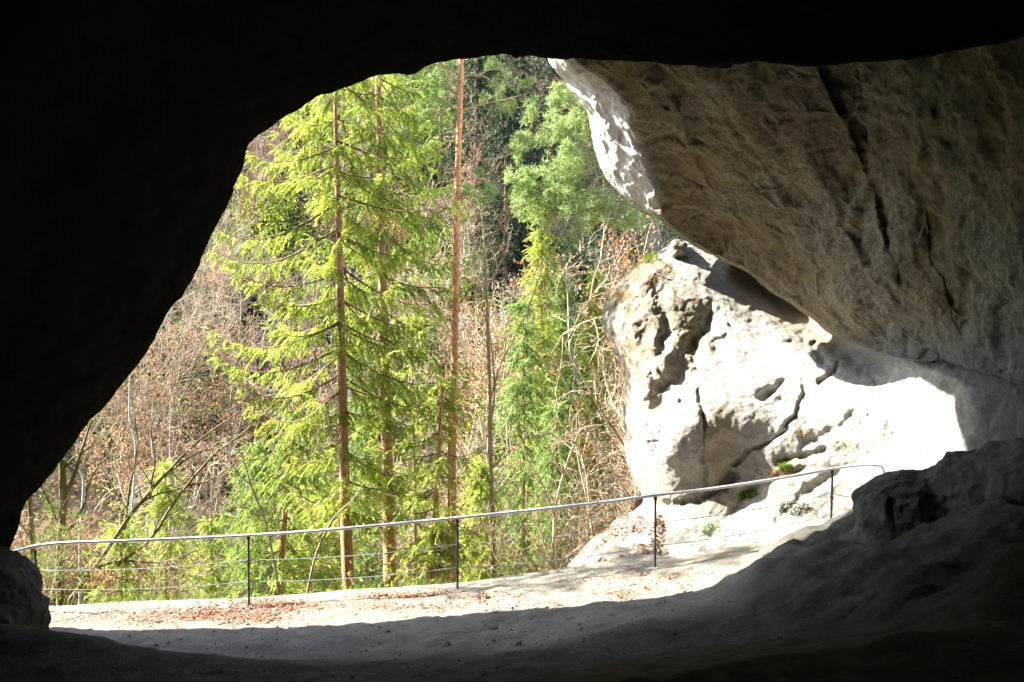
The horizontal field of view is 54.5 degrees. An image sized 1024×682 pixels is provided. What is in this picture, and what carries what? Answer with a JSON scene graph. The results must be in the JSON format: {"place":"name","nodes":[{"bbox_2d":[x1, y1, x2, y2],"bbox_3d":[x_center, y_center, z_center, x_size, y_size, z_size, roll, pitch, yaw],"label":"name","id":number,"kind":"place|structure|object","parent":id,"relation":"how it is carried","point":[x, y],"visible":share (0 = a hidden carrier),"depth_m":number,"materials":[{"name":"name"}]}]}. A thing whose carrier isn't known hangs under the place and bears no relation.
{"place":"outdoors","nodes":[
{"label":"outdoors","id":0,"kind":"place"},
{"bbox_2d":[10,54,683,605],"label":"hillside","id":1,"kind":"structure","parent":0,"point":[104,510],"depth_m":48.15,"materials":[{"name":"plant"}]},
{"bbox_2d":[20,496,34,561],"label":"mossy tree","id":2,"kind":"object","parent":1,"relation":"on","point":[29,535],"visible":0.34,"depth_m":16.77,"materials":[{"name":"green plant"}]},
{"bbox_2d":[10,411,119,605],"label":"mossy tree","id":3,"kind":"object","parent":1,"relation":"on","point":[64,490],"visible":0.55,"depth_m":16.38,"materials":[{"name":"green plant"}]},
{"bbox_2d":[15,489,138,604],"bbox_3d":[-7.169,3.549,15.424,2.252,2.578,2.458,0,0,0],"label":"leafy bush","id":4,"kind":"object","parent":1,"relation":"on","point":[47,575],"visible":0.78,"depth_m":15.56,"materials":[{"name":"green plant"}]},
{"bbox_2d":[42,547,127,605],"bbox_3d":[-7.178,4.355,16.411,1.723,1.906,1.484,0,0,0],"label":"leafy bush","id":5,"kind":"object","parent":1,"relation":"on","point":[107,583],"visible":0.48,"depth_m":16.36,"materials":[{"name":"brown plant"}]},
{"bbox_2d":[76,416,101,604],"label":"birch tree","id":6,"kind":"object","parent":1,"relation":"on","point":[82,501],"visible":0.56,"depth_m":29.98,"materials":[{"name":"grey plant"}]},
{"bbox_2d":[82,511,162,603],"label":"spruce tree","id":7,"kind":"object","parent":1,"relation":"on","point":[123,549],"visible":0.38,"depth_m":22.91,"materials":[{"name":"green plant"}]},
{"bbox_2d":[52,529,224,604],"bbox_3d":[-6.065,4.521,16.588,2.643,2.759,2.387,0,0,-40],"label":"leafy bush","id":8,"kind":"object","parent":1,"relation":"on","point":[153,578],"visible":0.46,"depth_m":16.68,"materials":[{"name":"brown plant"}]},
{"bbox_2d":[74,345,206,503],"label":"bare shrub","id":9,"kind":"object","parent":1,"relation":"on","point":[120,427],"visible":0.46,"depth_m":40.63,"materials":[{"name":"brown plant"}]},
{"bbox_2d":[128,372,155,595],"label":"birch tree","id":10,"kind":"object","parent":1,"relation":"on","point":[133,491],"visible":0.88,"depth_m":33.98,"materials":[{"name":"grey plant"}]},
{"bbox_2d":[147,404,177,589],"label":"birch tree","id":11,"kind":"object","parent":1,"relation":"on","point":[154,522],"visible":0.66,"depth_m":33.98,"materials":[{"name":"grey plant"}]},
{"bbox_2d":[123,457,218,600],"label":"spruce tree","id":12,"kind":"object","parent":1,"relation":"on","point":[162,470],"visible":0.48,"depth_m":25.90,"materials":[{"name":"green plant"}]},
{"bbox_2d":[68,374,280,604],"bbox_3d":[-5.977,3.548,17.590,3.780,5.957,1.517,0,0,0],"label":"leaning tree","id":13,"kind":"object","parent":1,"relation":"on","point":[153,486],"visible":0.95,"depth_m":17.58,"materials":[{"name":"brown plant"}]},
{"bbox_2d":[169,407,192,583],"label":"birch tree","id":14,"kind":"object","parent":1,"relation":"on","point":[175,453],"visible":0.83,"depth_m":35.99,"materials":[{"name":"grey plant"}]},
{"bbox_2d":[137,259,272,432],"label":"bare shrub","id":15,"kind":"object","parent":1,"relation":"on","point":[167,337],"visible":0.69,"depth_m":43.86,"materials":[{"name":"brown plant"}]},
{"bbox_2d":[176,511,245,598],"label":"spruce tree","id":16,"kind":"object","parent":1,"relation":"on","point":[211,529],"visible":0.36,"depth_m":29.89,"materials":[{"name":"green plant"}]},
{"bbox_2d":[157,221,265,362],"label":"bare shrub","id":17,"kind":"object","parent":1,"relation":"on","point":[189,306],"visible":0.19,"depth_m":48.59,"materials":[{"name":"brown plant"}]},
{"bbox_2d":[188,580,250,598],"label":"bare shrub","id":18,"kind":"object","parent":1,"relation":"on","point":[230,590],"visible":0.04,"depth_m":18.23,"materials":[{"name":"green plant"}]},
{"bbox_2d":[147,237,319,435],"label":"bare shrub","id":19,"kind":"object","parent":1,"relation":"on","point":[240,326],"visible":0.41,"depth_m":44.70,"materials":[{"name":"brown plant"}]},
{"bbox_2d":[208,437,280,595],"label":"leaning tree","id":20,"kind":"object","parent":1,"relation":"on","point":[269,538],"visible":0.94,"depth_m":17.19,"materials":[{"name":"brown plant"}]},
{"bbox_2d":[219,430,289,598],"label":"spruce tree","id":21,"kind":"object","parent":1,"relation":"on","point":[253,473],"visible":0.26,"depth_m":28.85,"materials":[{"name":"green plant"}]},
{"bbox_2d":[186,207,329,323],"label":"bare shrub","id":22,"kind":"object","parent":1,"relation":"on","point":[217,230],"visible":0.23,"depth_m":50.40,"materials":[{"name":"brown plant"}]},
{"bbox_2d":[232,123,316,234],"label":"bare shrub","id":23,"kind":"object","parent":1,"relation":"on","point":[255,176],"visible":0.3,"depth_m":55.06,"materials":[{"name":"brown plant"}]},
{"bbox_2d":[212,398,340,598],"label":"spruce tree","id":24,"kind":"object","parent":1,"relation":"on","point":[282,547],"visible":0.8,"depth_m":20.43,"materials":[{"name":"green plant"}]},
{"bbox_2d":[251,93,348,191],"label":"bare shrub","id":25,"kind":"object","parent":1,"relation":"on","point":[273,128],"visible":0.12,"depth_m":58.81,"materials":[{"name":"brown plant"}]},
{"bbox_2d":[268,448,373,594],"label":"spruce tree","id":26,"kind":"object","parent":1,"relation":"on","point":[336,543],"visible":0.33,"depth_m":21.86,"materials":[{"name":"green plant"}]},
{"bbox_2d":[11,60,650,602],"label":"withered leaves","id":27,"kind":"object","parent":1,"relation":"on","point":[111,422],"visible":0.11,"depth_m":40.94,"materials":[{"name":"brown plant"}]},
{"bbox_2d":[303,480,364,592],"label":"leaning tree","id":28,"kind":"object","parent":1,"relation":"on","point":[315,556],"visible":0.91,"depth_m":16.79,"materials":[{"name":"brown plant"}]},
{"bbox_2d":[198,75,482,589],"bbox_3d":[-3.348,0.436,18.548,4.991,12.647,3.925,0,0,-20],"label":"spruce tree","id":29,"kind":"object","parent":1,"relation":"on","point":[347,516],"visible":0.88,"depth_m":17.98,"materials":[{"name":"green plant"}]},
{"bbox_2d":[11,59,684,605],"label":"thicket","id":30,"kind":"object","parent":1,"relation":"on","point":[231,311],"visible":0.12,"depth_m":42.42,"materials":[{"name":"plant"}]},
{"bbox_2d":[326,387,409,589],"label":"spruce tree","id":31,"kind":"object","parent":1,"relation":"on","point":[368,559],"visible":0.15,"depth_m":27.86,"materials":[{"name":"green plant"}]},
{"bbox_2d":[266,62,487,587],"bbox_3d":[-2.577,-0.297,19.543,4.178,15.355,3.104,0,0,16],"label":"spruce tree","id":32,"kind":"object","parent":1,"relation":"on","point":[381,235],"visible":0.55,"depth_m":18.99,"materials":[{"name":"green plant"}]},
{"bbox_2d":[82,64,677,598],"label":"ground cover","id":33,"kind":"object","parent":1,"relation":"on","point":[286,224],"visible":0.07,"depth_m":52.88,"materials":[{"name":"brown plant"}]},
{"bbox_2d":[73,491,712,628],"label":"fallen leaves","id":34,"kind":"object","parent":1,"relation":"on","point":[210,615],"visible":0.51,"depth_m":13.69,"materials":[{"name":"brown plant"}]},
{"bbox_2d":[369,73,436,167],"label":"spruce tree","id":35,"kind":"object","parent":1,"relation":"on","point":[404,78],"visible":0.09,"depth_m":61.65,"materials":[{"name":"green plant"}]},
{"bbox_2d":[354,311,461,584],"bbox_3d":[-2.166,4.340,21.529,2.331,10.087,2.396,0,0,-36],"label":"spruce tree","id":36,"kind":"object","parent":1,"relation":"on","point":[422,528],"visible":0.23,"depth_m":21.47,"materials":[{"name":"green plant"}]},
{"bbox_2d":[361,252,478,347],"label":"bare shrub","id":37,"kind":"object","parent":1,"relation":"on","point":[424,282],"visible":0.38,"depth_m":47.48,"materials":[{"name":"brown plant"}]},
{"bbox_2d":[366,350,497,586],"bbox_3d":[-1.338,3.207,17.504,2.134,6.110,1.893,0,0,34],"label":"spruce tree","id":38,"kind":"object","parent":1,"relation":"on","point":[434,535],"visible":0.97,"depth_m":17.37,"materials":[{"name":"green plant"}]},
{"bbox_2d":[400,59,481,187],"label":"spruce tree","id":39,"kind":"object","parent":1,"relation":"on","point":[438,166],"visible":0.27,"depth_m":59.79,"materials":[{"name":"green plant"}]},
{"bbox_2d":[418,382,481,583],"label":"pine tree","id":40,"kind":"object","parent":1,"relation":"on","point":[448,497],"visible":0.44,"depth_m":18.18,"materials":[{"name":"brown wood"}]},
{"bbox_2d":[280,135,633,574],"bbox_3d":[-4.560,-7.500,48.104,14.408,36.457,58.818,0,0,-23],"label":"thicket","id":41,"kind":"object","parent":1,"relation":"on","point":[531,514],"visible":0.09,"depth_m":20.73,"materials":[{"name":"green plant"}]},
{"bbox_2d":[385,118,553,260],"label":"bare shrub","id":42,"kind":"object","parent":1,"relation":"on","point":[471,179],"visible":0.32,"depth_m":53.12,"materials":[{"name":"brown plant"}]},
{"bbox_2d":[438,56,503,246],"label":"spruce tree","id":43,"kind":"object","parent":1,"relation":"on","point":[474,62],"visible":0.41,"depth_m":55.77,"materials":[{"name":"green plant"}]},
{"bbox_2d":[413,54,539,582],"bbox_3d":[-0.830,-0.352,18.573,3.115,14.859,0.980,0,0,0],"label":"pine tree","id":44,"kind":"object","parent":1,"relation":"on","point":[430,113],"visible":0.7,"depth_m":18.55,"materials":[{"name":"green plant"}]},
{"bbox_2d":[444,453,522,581],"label":"spruce tree","id":45,"kind":"object","parent":1,"relation":"on","point":[477,488],"visible":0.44,"depth_m":23.88,"materials":[{"name":"green plant"}]},
{"bbox_2d":[452,55,531,178],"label":"spruce tree","id":46,"kind":"object","parent":1,"relation":"on","point":[490,73],"visible":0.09,"depth_m":59.88,"materials":[{"name":"green plant"}]},
{"bbox_2d":[459,553,537,581],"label":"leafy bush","id":47,"kind":"object","parent":1,"relation":"on","point":[498,569],"visible":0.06,"depth_m":16.95,"materials":[{"name":"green plant"}]},
{"bbox_2d":[444,89,560,224],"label":"bare shrub","id":48,"kind":"object","parent":1,"relation":"on","point":[471,95],"visible":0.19,"depth_m":55.43,"materials":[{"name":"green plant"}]},
{"bbox_2d":[463,78,545,295],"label":"spruce tree","id":49,"kind":"object","parent":1,"relation":"on","point":[506,126],"visible":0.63,"depth_m":51.75,"materials":[{"name":"green plant"}]},
{"bbox_2d":[459,190,558,577],"bbox_3d":[-0.069,2.068,18.706,2.041,9.853,1.032,0,0,0],"label":"bare tree","id":50,"kind":"object","parent":1,"relation":"on","point":[490,419],"visible":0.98,"depth_m":18.77,"materials":[{"name":"brown plant"}]},
{"bbox_2d":[476,56,562,268],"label":"spruce tree","id":51,"kind":"object","parent":1,"relation":"on","point":[520,64],"visible":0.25,"depth_m":53.74,"materials":[{"name":"green plant"}]},
{"bbox_2d":[484,295,561,576],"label":"spruce tree","id":52,"kind":"object","parent":1,"relation":"on","point":[525,379],"visible":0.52,"depth_m":26.86,"materials":[{"name":"green plant"}]},
{"bbox_2d":[417,217,659,560],"bbox_3d":[4.637,3.633,36.510,16.012,16.503,11.826,0,0,31],"label":"bare shrub","id":53,"kind":"object","parent":1,"relation":"on","point":[482,419],"visible":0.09,"depth_m":37.27,"materials":[{"name":"brown plant"}]},
{"bbox_2d":[465,468,614,575],"bbox_3d":[0.433,3.507,16.937,2.764,2.898,1.999,0,0,-23],"label":"bare shrub","id":54,"kind":"object","parent":1,"relation":"on","point":[538,546],"visible":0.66,"depth_m":16.73,"materials":[{"name":"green plant"}]},
{"bbox_2d":[510,190,570,574],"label":"spruce tree","id":55,"kind":"object","parent":1,"relation":"on","point":[539,251],"visible":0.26,"depth_m":29.88,"materials":[{"name":"green plant"}]},
{"bbox_2d":[410,208,673,560],"bbox_3d":[2.922,4.228,30.877,12.263,15.898,17.009,0,0,0],"label":"bare shrub","id":56,"kind":"object","parent":1,"relation":"on","point":[581,421],"visible":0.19,"depth_m":29.03,"materials":[{"name":"brown plant"}]},
{"bbox_2d":[509,60,588,160],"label":"bare shrub","id":57,"kind":"object","parent":1,"relation":"on","point":[547,110],"visible":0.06,"depth_m":60.85,"materials":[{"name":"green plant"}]},
{"bbox_2d":[522,56,590,203],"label":"spruce tree","id":58,"kind":"object","parent":1,"relation":"on","point":[548,71],"visible":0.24,"depth_m":57.79,"materials":[{"name":"green plant"}]},
{"bbox_2d":[523,397,592,571],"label":"spruce tree","id":59,"kind":"object","parent":1,"relation":"on","point":[552,469],"visible":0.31,"depth_m":24.89,"materials":[{"name":"green plant"}]},
{"bbox_2d":[528,267,588,565],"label":"spruce tree","id":60,"kind":"object","parent":1,"relation":"on","point":[560,308],"visible":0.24,"depth_m":30.86,"materials":[{"name":"green plant"}]},
{"bbox_2d":[515,410,602,569],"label":"leaning tree","id":61,"kind":"object","parent":1,"relation":"on","point":[553,564],"visible":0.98,"depth_m":16.39,"materials":[{"name":"brown plant"}]},
{"bbox_2d":[532,284,606,361],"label":"bare shrub","id":62,"kind":"object","parent":1,"relation":"on","point":[573,312],"visible":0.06,"depth_m":45.47,"materials":[{"name":"brown plant"}]},
{"bbox_2d":[526,503,626,571],"bbox_3d":[1.292,3.480,16.880,1.692,1.612,2.154,0,0,34],"label":"bare shrub","id":63,"kind":"object","parent":1,"relation":"on","point":[573,555],"visible":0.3,"depth_m":16.91,"materials":[{"name":"brown plant"}]},
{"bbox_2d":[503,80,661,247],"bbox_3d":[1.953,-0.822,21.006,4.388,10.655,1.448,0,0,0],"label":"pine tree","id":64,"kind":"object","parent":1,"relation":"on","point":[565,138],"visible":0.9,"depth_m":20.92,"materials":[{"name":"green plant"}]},
{"bbox_2d":[556,241,610,507],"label":"spruce tree","id":65,"kind":"object","parent":1,"relation":"on","point":[583,253],"visible":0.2,"depth_m":39.76,"materials":[{"name":"green plant"}]},
{"bbox_2d":[572,261,620,549],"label":"spruce tree","id":66,"kind":"object","parent":1,"relation":"on","point":[591,309],"visible":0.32,"depth_m":29.92,"materials":[{"name":"green plant"}]},
{"bbox_2d":[567,241,1023,566],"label":"limestone outcrop","id":67,"kind":"object","parent":1,"relation":"on","point":[733,374],"visible":0.69,"depth_m":14.75,"materials":[{"name":"white stone"}]},
{"bbox_2d":[605,286,637,301],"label":"grass tuft","id":68,"kind":"object","parent":67,"relation":"on","point":[620,298],"visible":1,"depth_m":16.95,"materials":[{"name":"beige plant"}]},
{"bbox_2d":[620,256,672,283],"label":"grass tuft","id":69,"kind":"object","parent":67,"relation":"on","point":[638,266],"visible":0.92,"depth_m":16.90,"materials":[{"name":"beige plant"}]},
{"bbox_2d":[641,250,660,263],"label":"grass tuft","id":70,"kind":"object","parent":67,"relation":"on","point":[647,257],"visible":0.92,"depth_m":17.25,"materials":[{"name":"green plant"}]},
{"bbox_2d":[667,239,687,257],"bbox_3d":[2.885,-1.587,17.317,0.339,0.367,0.655,0,0,0],"label":"rock","id":71,"kind":"object","parent":67,"relation":"on","point":[677,248],"visible":0.82,"depth_m":17.07,"materials":[{"name":"white stone"}]},
{"bbox_2d":[698,521,725,533],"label":"grass tuft","id":72,"kind":"object","parent":67,"relation":"on","point":[713,528],"visible":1,"depth_m":14.44,"materials":[{"name":"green plant"}]},
{"bbox_2d":[739,488,759,498],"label":"grass tuft","id":73,"kind":"object","parent":67,"relation":"on","point":[752,493],"visible":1,"depth_m":14.62,"materials":[{"name":"green plant"}]},
{"bbox_2d":[767,467,787,476],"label":"grass tuft","id":74,"kind":"object","parent":67,"relation":"on","point":[774,469],"visible":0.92,"depth_m":14.47,"materials":[{"name":"brown plant"}]},
{"bbox_2d":[776,461,793,472],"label":"grass tuft","id":75,"kind":"object","parent":67,"relation":"on","point":[787,466],"visible":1,"depth_m":14.40,"materials":[{"name":"green plant"}]},
{"bbox_2d":[778,500,815,515],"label":"grass tuft","id":76,"kind":"object","parent":67,"relation":"on","point":[794,509],"visible":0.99,"depth_m":14.14,"materials":[{"name":"plant"}]},
{"bbox_2d":[797,429,811,436],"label":"grass tuft","id":77,"kind":"object","parent":67,"relation":"on","point":[802,432],"visible":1,"depth_m":14.48,"materials":[{"name":"brown plant"}]},
{"bbox_2d":[833,439,858,452],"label":"grass tuft","id":78,"kind":"object","parent":67,"relation":"on","point":[843,447],"visible":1,"depth_m":13.99,"materials":[{"name":"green plant"}]},
{"bbox_2d":[0,0,1023,548],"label":"cave roof","id":79,"kind":"structure","parent":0,"point":[130,130],"depth_m":11.02,"materials":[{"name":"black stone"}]},
{"bbox_2d":[0,496,1023,681],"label":"ground","id":80,"kind":"structure","parent":0,"point":[929,614],"depth_m":9.89,"materials":[{"name":"grey stone"}]},
{"bbox_2d":[0,547,51,629],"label":"boulder","id":81,"kind":"object","parent":80,"relation":"on","point":[24,600],"visible":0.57,"depth_m":11.25,"materials":[{"name":"grey stone"}]},
{"bbox_2d":[63,574,444,604],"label":"grass","id":82,"kind":"structure","parent":80,"relation":"on","point":[115,598],"depth_m":14.55,"materials":[{"name":"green plant"}]},
{"bbox_2d":[13,463,884,605],"bbox_3d":[-1.186,2.769,13.700,12.336,2.271,0.792,0,0,1],"label":"metal railing","id":83,"kind":"object","parent":80,"relation":"on","point":[655,496],"visible":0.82,"depth_m":13.88,"materials":[{"name":"metal"}]},
{"bbox_2d":[32,559,944,681],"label":"pebbles","id":84,"kind":"object","parent":80,"relation":"on","point":[447,644],"visible":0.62,"depth_m":10.56,"materials":[{"name":"grey stone"}]},
{"bbox_2d":[847,437,1023,542],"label":"rock ledge","id":85,"kind":"object","parent":80,"relation":"on","point":[888,505],"visible":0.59,"depth_m":10.71,"materials":[{"name":"grey stone"}]},
{"bbox_2d":[548,37,1023,387],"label":"rock overhang","id":86,"kind":"object","parent":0,"point":[877,207],"visible":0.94,"depth_m":12.39,"materials":[{"name":"grey stone"}]}
]}

